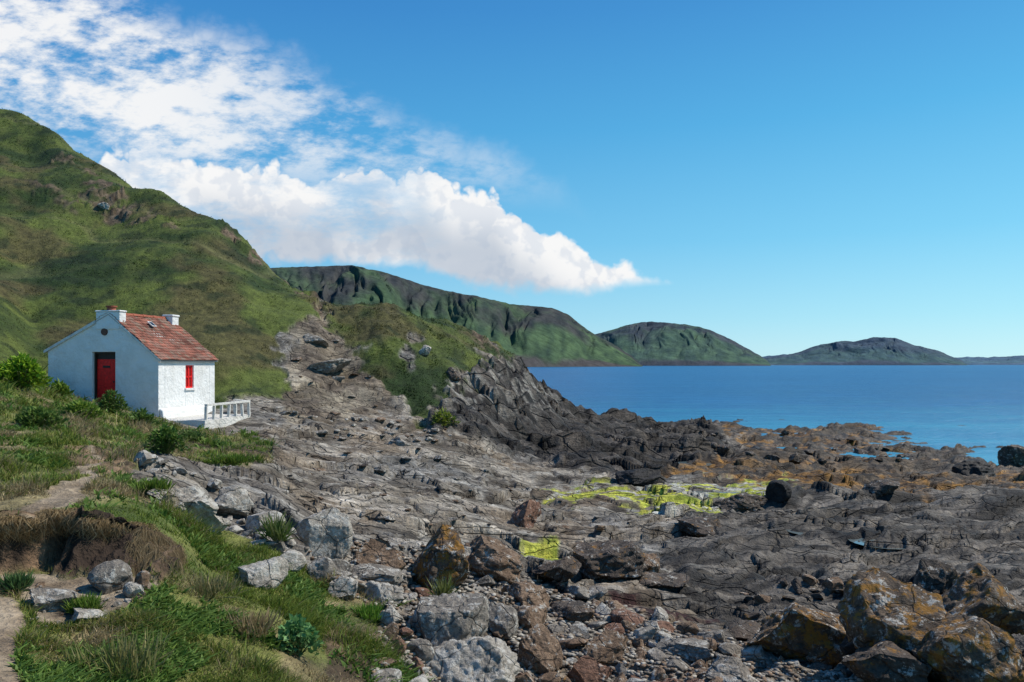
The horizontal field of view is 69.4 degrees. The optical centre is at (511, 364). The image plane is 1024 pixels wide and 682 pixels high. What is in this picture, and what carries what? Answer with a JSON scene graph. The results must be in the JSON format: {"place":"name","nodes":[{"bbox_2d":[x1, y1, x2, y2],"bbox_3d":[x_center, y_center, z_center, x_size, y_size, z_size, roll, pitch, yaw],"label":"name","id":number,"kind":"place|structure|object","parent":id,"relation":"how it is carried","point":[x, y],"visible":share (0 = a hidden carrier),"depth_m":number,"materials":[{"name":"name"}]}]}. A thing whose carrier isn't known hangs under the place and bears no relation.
{"place":"outdoors","nodes":[
{"label":"outdoors","id":0,"kind":"place"},
{"bbox_2d":[0,108,323,408],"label":"hillside","id":1,"kind":"structure","parent":0,"point":[120,211],"depth_m":41.13,"materials":[{"name":"green plant"}]},
{"bbox_2d":[0,359,424,681],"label":"grassy bank","id":2,"kind":"structure","parent":0,"point":[60,555],"depth_m":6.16,"materials":[{"name":"green plant"}]},
{"bbox_2d":[0,569,35,592],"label":"grass tuft","id":3,"kind":"object","parent":2,"relation":"on","point":[13,582],"visible":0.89,"depth_m":5.36,"materials":[{"name":"green plant"}]},
{"bbox_2d":[0,351,54,391],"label":"bush","id":4,"kind":"object","parent":2,"relation":"on","point":[25,369],"visible":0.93,"depth_m":19.29,"materials":[{"name":"green plant"}]},
{"bbox_2d":[11,405,70,426],"bbox_3d":[-8.440,0.924,13.224,0.914,0.451,0.835,0,0,-35],"label":"leafy plant","id":5,"kind":"object","parent":2,"relation":"on","point":[40,415],"visible":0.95,"depth_m":13.05,"materials":[{"name":"green plant"}]},
{"bbox_2d":[28,587,77,611],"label":"boulder","id":6,"kind":"object","parent":2,"relation":"on","point":[52,599],"visible":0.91,"depth_m":5.18,"materials":[{"name":"grey stone"}]},
{"bbox_2d":[46,379,74,397],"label":"bush","id":7,"kind":"object","parent":2,"relation":"on","point":[61,386],"visible":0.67,"depth_m":22.33,"materials":[{"name":"green plant"}]},
{"bbox_2d":[60,397,108,420],"bbox_3d":[-10.174,1.066,17.334,1.070,0.602,0.942,0,0,0],"label":"leafy plant","id":8,"kind":"object","parent":2,"relation":"on","point":[80,406],"visible":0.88,"depth_m":17.31,"materials":[{"name":"green plant"}]},
{"bbox_2d":[62,589,106,614],"bbox_3d":[-3.029,1.697,5.233,0.320,0.180,0.290,0,0,-28],"label":"grass tuft","id":9,"kind":"object","parent":2,"relation":"on","point":[89,601],"visible":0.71,"depth_m":5.21,"materials":[{"name":"green plant"}]},
{"bbox_2d":[70,607,107,622],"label":"boulder","id":10,"kind":"object","parent":2,"relation":"on","point":[79,613],"visible":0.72,"depth_m":5.09,"materials":[{"name":"stone"}]},
{"bbox_2d":[0,507,191,559],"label":"dry grass","id":11,"kind":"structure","parent":2,"relation":"on","point":[38,524],"depth_m":6.15,"materials":[{"name":"brown plant"}]},
{"bbox_2d":[42,622,174,681],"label":"weeds","id":12,"kind":"object","parent":2,"relation":"on","point":[130,650],"visible":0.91,"depth_m":4.37,"materials":[{"name":"green plant"}]},
{"bbox_2d":[87,559,132,593],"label":"boulder","id":13,"kind":"object","parent":2,"relation":"on","point":[107,577],"visible":0.82,"depth_m":5.64,"materials":[{"name":"grey stone"}]},
{"bbox_2d":[97,389,130,411],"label":"leafy plant","id":14,"kind":"object","parent":2,"relation":"on","point":[113,403],"visible":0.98,"depth_m":21.58,"materials":[{"name":"green plant"}]},
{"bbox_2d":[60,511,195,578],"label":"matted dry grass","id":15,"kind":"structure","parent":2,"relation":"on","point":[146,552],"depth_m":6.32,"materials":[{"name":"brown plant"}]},
{"bbox_2d":[44,305,218,417],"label":"cottage","id":16,"kind":"structure","parent":2,"relation":"on","point":[163,365],"depth_m":25.57,"materials":[{"name":"paint"}]},
{"bbox_2d":[94,352,114,402],"bbox_3d":[-13.986,0.505,25.576,0.900,1.870,0.160,0,0,11],"label":"door","id":17,"kind":"structure","parent":16,"relation":"in","point":[104,362],"depth_m":25.58,"materials":[{"name":"red paint"}]},
{"bbox_2d":[185,365,195,389],"bbox_3d":[-11.655,0.475,26.691,0.180,0.890,0.590,0,0,11],"label":"window","id":18,"kind":"structure","parent":16,"relation":"in","point":[189,368],"depth_m":26.80,"materials":[{"name":"red paint"}]},
{"bbox_2d":[122,582,144,597],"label":"boulder","id":19,"kind":"object","parent":2,"relation":"on","point":[131,589],"visible":0.88,"depth_m":5.56,"materials":[{"name":"stone"}]},
{"bbox_2d":[134,570,150,591],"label":"boulder","id":20,"kind":"object","parent":2,"relation":"on","point":[142,577],"visible":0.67,"depth_m":5.70,"materials":[{"name":"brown stone"}]},
{"bbox_2d":[128,407,161,425],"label":"leafy plant","id":21,"kind":"object","parent":2,"relation":"on","point":[138,415],"visible":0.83,"depth_m":20.14,"materials":[{"name":"green plant"}]},
{"bbox_2d":[134,450,157,466],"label":"boulder","id":22,"kind":"object","parent":2,"relation":"on","point":[149,457],"visible":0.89,"depth_m":10.76,"materials":[{"name":"stone"}]},
{"bbox_2d":[126,475,176,495],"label":"grass tuft","id":23,"kind":"object","parent":2,"relation":"on","point":[155,483],"visible":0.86,"depth_m":8.04,"materials":[{"name":"green plant"}]},
{"bbox_2d":[140,423,190,454],"bbox_3d":[-5.721,1.247,12.364,0.812,0.558,0.686,0,0,0],"label":"leafy plant","id":24,"kind":"object","parent":2,"relation":"on","point":[165,438],"visible":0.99,"depth_m":12.29,"materials":[{"name":"green plant"}]},
{"bbox_2d":[168,485,218,522],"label":"boulder","id":25,"kind":"object","parent":2,"relation":"on","point":[198,497],"visible":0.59,"depth_m":8.24,"materials":[{"name":"stone"}]},
{"bbox_2d":[181,568,252,600],"bbox_3d":[-2.506,1.829,6.135,0.609,0.257,0.568,0,0,0],"label":"grass tuft","id":26,"kind":"object","parent":2,"relation":"on","point":[212,586],"visible":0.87,"depth_m":6.16,"materials":[{"name":"green plant"}]},
{"bbox_2d":[206,514,231,532],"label":"boulder","id":27,"kind":"object","parent":2,"relation":"on","point":[225,522],"visible":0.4,"depth_m":8.35,"materials":[{"name":"stone"}]},
{"bbox_2d":[0,382,439,681],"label":"ground leaves","id":28,"kind":"object","parent":2,"relation":"on","point":[190,616],"visible":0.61,"depth_m":5.75,"materials":[{"name":"green plant"}]},
{"bbox_2d":[199,453,254,464],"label":"grass tuft","id":29,"kind":"object","parent":2,"relation":"on","point":[236,458],"visible":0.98,"depth_m":14.92,"materials":[{"name":"green plant"}]},
{"bbox_2d":[217,604,289,640],"bbox_3d":[-2.021,1.978,5.665,0.579,0.230,0.520,0,0,0],"label":"grass tuft","id":30,"kind":"object","parent":2,"relation":"on","point":[252,622],"visible":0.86,"depth_m":5.65,"materials":[{"name":"green"}]},
{"bbox_2d":[238,556,288,590],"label":"boulder","id":31,"kind":"object","parent":2,"relation":"on","point":[273,571],"visible":0.95,"depth_m":7.05,"materials":[{"name":"stone"}]},
{"bbox_2d":[280,549,305,571],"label":"boulder","id":32,"kind":"object","parent":2,"relation":"on","point":[297,558],"visible":0.45,"depth_m":8.22,"materials":[{"name":"stone"}]},
{"bbox_2d":[275,613,323,656],"bbox_3d":[-1.685,2.135,5.843,0.439,0.339,0.378,0,0,0],"label":"leafy plant","id":33,"kind":"object","parent":2,"relation":"on","point":[295,631],"visible":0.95,"depth_m":5.78,"materials":[{"name":"green plant"}]},
{"bbox_2d":[307,556,336,580],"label":"boulder","id":34,"kind":"object","parent":2,"relation":"on","point":[320,566],"visible":0.69,"depth_m":8.58,"materials":[{"name":"grey stone"}]},
{"bbox_2d":[327,575,357,599],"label":"boulder","id":35,"kind":"object","parent":2,"relation":"on","point":[344,586],"visible":0.88,"depth_m":8.29,"materials":[{"name":"stone"}]},
{"bbox_2d":[342,600,386,622],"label":"grass tuft","id":36,"kind":"object","parent":2,"relation":"on","point":[373,612],"visible":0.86,"depth_m":7.71,"materials":[{"name":"green plant"}]},
{"bbox_2d":[365,580,403,604],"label":"boulder","id":37,"kind":"object","parent":2,"relation":"on","point":[387,590],"visible":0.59,"depth_m":8.56,"materials":[{"name":"stone"}]},
{"bbox_2d":[369,668,402,681],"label":"stone","id":38,"kind":"object","parent":2,"relation":"on","point":[394,673],"visible":0.78,"depth_m":6.25,"materials":[{"name":"grey stone"}]},
{"bbox_2d":[378,605,403,625],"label":"boulder","id":39,"kind":"object","parent":2,"relation":"on","point":[390,614],"visible":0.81,"depth_m":7.62,"materials":[{"name":"stone"}]},
{"bbox_2d":[321,300,515,428],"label":"headland","id":40,"kind":"structure","parent":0,"point":[368,326],"depth_m":39.90,"materials":[{"name":"green plant"}]},
{"bbox_2d":[270,265,641,366],"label":"hills","id":41,"kind":"structure","parent":0,"point":[534,336],"depth_m":2061.63,"materials":[{"name":"green plant"}]},
{"bbox_2d":[0,0,1023,357],"label":"sky","id":42,"kind":"structure","parent":0,"point":[769,177],"materials":[{"name":"blue"}]},
{"bbox_2d":[321,299,709,483],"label":"rocky cliff","id":43,"kind":"structure","parent":0,"point":[515,406],"depth_m":39.27,"materials":[{"name":"grey stone"}]},
{"bbox_2d":[429,406,460,426],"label":"bush","id":44,"kind":"object","parent":43,"relation":"on","point":[438,416],"visible":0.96,"depth_m":31.30,"materials":[{"name":"green plant"}]},
{"bbox_2d":[77,296,1023,681],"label":"rock shore","id":45,"kind":"structure","parent":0,"point":[931,506],"depth_m":19.87,"materials":[{"name":"grey stone"}]},
{"bbox_2d":[167,413,249,428],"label":"terrace","id":46,"kind":"structure","parent":45,"relation":"on","point":[210,422],"depth_m":25.10,"materials":[{"name":"paint"}]},
{"bbox_2d":[204,399,250,419],"bbox_3d":[-9.966,1.579,26.090,0.917,0.568,3.300,0,0,0],"label":"railing","id":47,"kind":"object","parent":46,"relation":"on","point":[234,402],"visible":0.99,"depth_m":25.65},
{"bbox_2d":[214,485,253,515],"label":"boulder","id":48,"kind":"object","parent":45,"relation":"on","point":[233,499],"visible":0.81,"depth_m":9.63,"materials":[{"name":"stone"}]},
{"bbox_2d":[245,510,285,532],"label":"boulder","id":49,"kind":"object","parent":45,"relation":"on","point":[253,522],"visible":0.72,"depth_m":9.23,"materials":[{"name":"stone"}]},
{"bbox_2d":[254,511,299,542],"bbox_3d":[-2.783,1.924,8.778,0.559,0.449,0.503,0,0,-20],"label":"grass tuft","id":50,"kind":"object","parent":45,"relation":"on","point":[278,530],"visible":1,"depth_m":8.73,"materials":[{"name":"green plant"}]},
{"bbox_2d":[303,333,328,346],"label":"boulder","id":51,"kind":"object","parent":45,"relation":"on","point":[310,338],"visible":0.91,"depth_m":36.92,"materials":[{"name":"grey stone"}]},
{"bbox_2d":[296,507,352,558],"bbox_3d":[-2.575,2.354,10.153,0.752,0.817,0.561,0,0,-21],"label":"boulder","id":52,"kind":"object","parent":45,"relation":"on","point":[328,533],"visible":0.78,"depth_m":9.94,"materials":[{"name":"stone"}]},
{"bbox_2d":[309,358,351,373],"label":"boulder","id":53,"kind":"object","parent":45,"relation":"on","point":[333,366],"visible":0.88,"depth_m":34.51,"materials":[{"name":"grey stone"}]},
{"bbox_2d":[332,559,351,571],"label":"stone","id":54,"kind":"object","parent":45,"relation":"on","point":[342,565],"visible":0.55,"depth_m":9.41,"materials":[{"name":"grey stone"}]},
{"bbox_2d":[351,563,403,584],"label":"boulder","id":55,"kind":"object","parent":45,"relation":"on","point":[377,573],"visible":0.77,"depth_m":9.42,"materials":[{"name":"grey stone"}]},
{"bbox_2d":[350,538,405,570],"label":"boulder","id":56,"kind":"object","parent":45,"relation":"on","point":[380,551],"visible":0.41,"depth_m":9.91,"materials":[{"name":"brown stone"}]},
{"bbox_2d":[383,622,398,640],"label":"stone","id":57,"kind":"object","parent":45,"relation":"on","point":[392,628],"visible":0.56,"depth_m":7.37,"materials":[{"name":"grey stone"}]},
{"bbox_2d":[406,638,434,663],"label":"boulder","id":58,"kind":"object","parent":45,"relation":"on","point":[422,649],"visible":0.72,"depth_m":7.15,"materials":[{"name":"grey stone"}]},
{"bbox_2d":[412,524,469,590],"bbox_3d":[-1.095,2.915,10.767,0.974,1.166,0.924,0,0,0],"label":"boulder","id":59,"kind":"object","parent":45,"relation":"on","point":[443,553],"visible":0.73,"depth_m":10.46,"materials":[{"name":"stone"}]},
{"bbox_2d":[423,573,460,595],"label":"grass tuft","id":60,"kind":"object","parent":45,"relation":"on","point":[443,588],"visible":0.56,"depth_m":9.45,"materials":[{"name":"green plant"}]},
{"bbox_2d":[408,592,488,646],"bbox_3d":[-0.674,2.841,7.821,0.872,0.755,0.706,0,0,0],"label":"boulder","id":61,"kind":"object","parent":45,"relation":"on","point":[434,620],"visible":0.76,"depth_m":7.62,"materials":[{"name":"grey stone"}]},
{"bbox_2d":[426,635,519,681],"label":"boulder","id":62,"kind":"object","parent":45,"relation":"on","point":[488,658],"visible":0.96,"depth_m":7.07,"materials":[{"name":"stone"}]},
{"bbox_2d":[464,534,522,584],"bbox_3d":[-0.327,3.213,12.191,1.032,0.773,1.065,0,0,0],"label":"boulder","id":63,"kind":"object","parent":45,"relation":"on","point":[497,560],"visible":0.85,"depth_m":11.85,"materials":[{"name":"brown stone"}]},
{"bbox_2d":[488,601,518,638],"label":"boulder","id":64,"kind":"object","parent":45,"relation":"on","point":[503,617],"visible":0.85,"depth_m":9.20,"materials":[{"name":"grey stone"}]},
{"bbox_2d":[500,581,549,612],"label":"boulder","id":65,"kind":"object","parent":45,"relation":"on","point":[527,593],"visible":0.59,"depth_m":10.81,"materials":[{"name":"brown stone"}]},
{"bbox_2d":[508,499,541,527],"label":"boulder","id":66,"kind":"object","parent":45,"relation":"on","point":[526,514],"visible":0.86,"depth_m":18.07,"materials":[{"name":"red stone"}]},
{"bbox_2d":[514,605,546,629],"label":"boulder","id":67,"kind":"object","parent":45,"relation":"on","point":[531,616],"visible":0.56,"depth_m":9.72,"materials":[{"name":"brown stone"}]},
{"bbox_2d":[517,623,563,674],"bbox_3d":[0.308,3.241,8.226,0.517,0.638,0.598,0,0,-35],"label":"boulder","id":68,"kind":"object","parent":45,"relation":"on","point":[540,651],"visible":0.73,"depth_m":8.12,"materials":[{"name":"brown stone"}]},
{"bbox_2d":[537,672,560,681],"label":"stone","id":69,"kind":"object","parent":45,"relation":"on","point":[551,677],"visible":1,"depth_m":7.83,"materials":[{"name":"stone"}]},
{"bbox_2d":[532,556,581,581],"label":"boulder","id":70,"kind":"object","parent":45,"relation":"on","point":[565,568],"visible":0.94,"depth_m":12.23,"materials":[{"name":"stone"}]},
{"bbox_2d":[551,600,593,622],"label":"boulder","id":71,"kind":"object","parent":45,"relation":"on","point":[574,611],"visible":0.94,"depth_m":10.46,"materials":[{"name":"stone"}]},
{"bbox_2d":[559,638,587,649],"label":"stone","id":72,"kind":"object","parent":45,"relation":"on","point":[571,643],"visible":0.77,"depth_m":9.08,"materials":[{"name":"brown stone"}]},
{"bbox_2d":[567,585,589,598],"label":"stone","id":73,"kind":"object","parent":45,"relation":"on","point":[579,592],"visible":0.88,"depth_m":11.46,"materials":[{"name":"grey stone"}]},
{"bbox_2d":[568,621,589,638],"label":"stone","id":74,"kind":"object","parent":45,"relation":"on","point":[578,627],"visible":0.68,"depth_m":9.73,"materials":[{"name":"grey stone"}]},
{"bbox_2d":[567,656,612,681],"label":"boulder","id":75,"kind":"object","parent":45,"relation":"on","point":[586,669],"visible":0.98,"depth_m":7.94,"materials":[{"name":"red stone"}]},
{"bbox_2d":[581,629,628,663],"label":"boulder","id":76,"kind":"object","parent":45,"relation":"on","point":[606,646],"visible":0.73,"depth_m":8.75,"materials":[{"name":"brown stone"}]},
{"bbox_2d":[572,539,646,581],"bbox_3d":[1.696,3.530,13.083,1.292,0.808,1.238,0,0,0],"label":"boulder","id":77,"kind":"object","parent":45,"relation":"on","point":[611,560],"visible":0.81,"depth_m":12.69,"materials":[{"name":"stone"}]},
{"bbox_2d":[610,609,644,624],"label":"stone","id":78,"kind":"object","parent":45,"relation":"on","point":[618,615],"visible":0.53,"depth_m":10.46,"materials":[{"name":"stone"}]},
{"bbox_2d":[615,467,660,486],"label":"boulder","id":79,"kind":"object","parent":45,"relation":"on","point":[643,477],"visible":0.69,"depth_m":26.26,"materials":[{"name":"black stone"}]},
{"bbox_2d":[633,626,657,642],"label":"stone","id":80,"kind":"object","parent":45,"relation":"on","point":[645,634],"visible":0.8,"depth_m":9.70,"materials":[{"name":"grey stone"}]},
{"bbox_2d":[644,553,659,572],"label":"boulder","id":81,"kind":"object","parent":45,"relation":"on","point":[652,560],"visible":0.4,"depth_m":13.59,"materials":[{"name":"brown stone"}]},
{"bbox_2d":[647,647,665,661],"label":"stone","id":82,"kind":"object","parent":45,"relation":"on","point":[655,654],"visible":0.79,"depth_m":9.07,"materials":[{"name":"grey stone"}]},
{"bbox_2d":[632,572,689,587],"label":"boulder","id":83,"kind":"object","parent":45,"relation":"on","point":[656,580],"visible":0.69,"depth_m":12.61,"materials":[{"name":"stone"}]},
{"bbox_2d":[655,637,710,660],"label":"boulder","id":84,"kind":"object","parent":45,"relation":"on","point":[692,649],"visible":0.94,"depth_m":9.17,"materials":[{"name":"grey stone"}]},
{"bbox_2d":[676,622,698,635],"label":"stone","id":85,"kind":"object","parent":45,"relation":"on","point":[686,627],"visible":0.56,"depth_m":10.02,"materials":[{"name":"brown stone"}]},
{"bbox_2d":[677,516,721,536],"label":"boulder","id":86,"kind":"object","parent":45,"relation":"on","point":[699,526],"visible":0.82,"depth_m":17.89,"materials":[{"name":"stone"}]},
{"bbox_2d":[697,630,724,642],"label":"stone","id":87,"kind":"object","parent":45,"relation":"on","point":[719,635],"visible":0.44,"depth_m":9.58,"materials":[{"name":"grey stone"}]},
{"bbox_2d":[704,654,750,681],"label":"boulder","id":88,"kind":"object","parent":45,"relation":"on","point":[729,668],"visible":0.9,"depth_m":8.05,"materials":[{"name":"grey stone"}]},
{"bbox_2d":[718,642,742,656],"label":"stone","id":89,"kind":"object","parent":45,"relation":"on","point":[727,648],"visible":0.73,"depth_m":9.24,"materials":[{"name":"grey stone"}]},
{"bbox_2d":[712,492,766,511],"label":"boulder","id":90,"kind":"object","parent":45,"relation":"on","point":[743,502],"visible":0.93,"depth_m":22.50,"materials":[{"name":"stone"}]},
{"bbox_2d":[724,619,760,640],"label":"boulder","id":91,"kind":"object","parent":45,"relation":"on","point":[742,630],"visible":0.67,"depth_m":10.79,"materials":[{"name":"stone"}]},
{"bbox_2d":[741,645,764,660],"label":"stone","id":92,"kind":"object","parent":45,"relation":"on","point":[752,652],"visible":0.91,"depth_m":8.86,"materials":[{"name":"grey stone"}]},
{"bbox_2d":[765,480,791,501],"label":"boulder","id":93,"kind":"object","parent":45,"relation":"on","point":[778,490],"visible":0.98,"depth_m":23.07,"materials":[{"name":"black stone"}]},
{"bbox_2d":[747,602,845,666],"bbox_3d":[3.574,3.410,9.183,1.434,1.034,1.163,0,0,0],"label":"boulder","id":94,"kind":"object","parent":45,"relation":"on","point":[793,630],"visible":0.6,"depth_m":8.77,"materials":[{"name":"stone"}]},
{"bbox_2d":[821,576,843,592],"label":"stone","id":95,"kind":"object","parent":45,"relation":"on","point":[832,584],"visible":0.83,"depth_m":12.60,"materials":[{"name":"stone"}]},
{"bbox_2d":[839,636,855,655],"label":"boulder","id":96,"kind":"object","parent":45,"relation":"on","point":[846,647],"visible":0.2,"depth_m":8.12,"materials":[{"name":"black stone"}]},
{"bbox_2d":[862,479,899,497],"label":"boulder","id":97,"kind":"object","parent":45,"relation":"on","point":[880,487],"visible":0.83,"depth_m":24.09,"materials":[{"name":"stone"}]},
{"bbox_2d":[841,639,931,681],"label":"boulder","id":98,"kind":"object","parent":45,"relation":"on","point":[886,660],"visible":0.92,"depth_m":7.16,"materials":[{"name":"stone"}]},
{"bbox_2d":[836,567,946,663],"bbox_3d":[4.125,2.887,7.983,0.940,1.183,1.127,0,0,-31],"label":"boulder","id":99,"kind":"object","parent":45,"relation":"on","point":[874,605],"visible":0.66,"depth_m":7.87,"materials":[{"name":"stone"}]},
{"bbox_2d":[914,558,960,593],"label":"boulder","id":100,"kind":"object","parent":45,"relation":"on","point":[934,575],"visible":0.66,"depth_m":12.44,"materials":[{"name":"stone"}]},
{"bbox_2d":[911,612,1023,681],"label":"boulder","id":101,"kind":"object","parent":45,"relation":"on","point":[960,648],"visible":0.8,"depth_m":6.97,"materials":[{"name":"stone"}]},
{"bbox_2d":[951,459,995,476],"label":"boulder","id":102,"kind":"object","parent":45,"relation":"on","point":[979,467],"visible":0.78,"depth_m":37.55,"materials":[{"name":"black stone"}]},
{"bbox_2d":[941,563,1023,634],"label":"boulder","id":103,"kind":"object","parent":45,"relation":"on","point":[978,590],"visible":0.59,"depth_m":8.64,"materials":[{"name":"stone"}]},
{"bbox_2d":[997,444,1023,465],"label":"boulder","id":104,"kind":"object","parent":45,"relation":"on","point":[1011,453],"visible":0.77,"depth_m":42.98,"materials":[{"name":"stone"}]},
{"bbox_2d":[304,536,863,681],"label":"gravel","id":105,"kind":"structure","parent":0,"point":[762,674],"depth_m":9.03,"materials":[{"name":"grey gravel"}]},
{"bbox_2d":[587,586,607,600],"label":"stone","id":106,"kind":"object","parent":105,"relation":"on","point":[596,592],"visible":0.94,"depth_m":11.53,"materials":[{"name":"grey stone"}]},
{"bbox_2d":[527,365,1023,465],"bbox_3d":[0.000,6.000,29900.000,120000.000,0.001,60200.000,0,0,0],"label":"sea","id":107,"kind":"structure","parent":0,"point":[933,406],"depth_m":138.56,"materials":[{"name":"liquid"}]},
{"bbox_2d":[595,321,770,365],"label":"distant headland","id":108,"kind":"structure","parent":107,"relation":"on","point":[651,343],"depth_m":3585.83,"materials":[{"name":"green plant"}]},
{"bbox_2d":[765,337,966,364],"label":"distant island","id":109,"kind":"structure","parent":107,"relation":"on","point":[881,351],"depth_m":5874.43,"materials":[{"name":"grey stone"}]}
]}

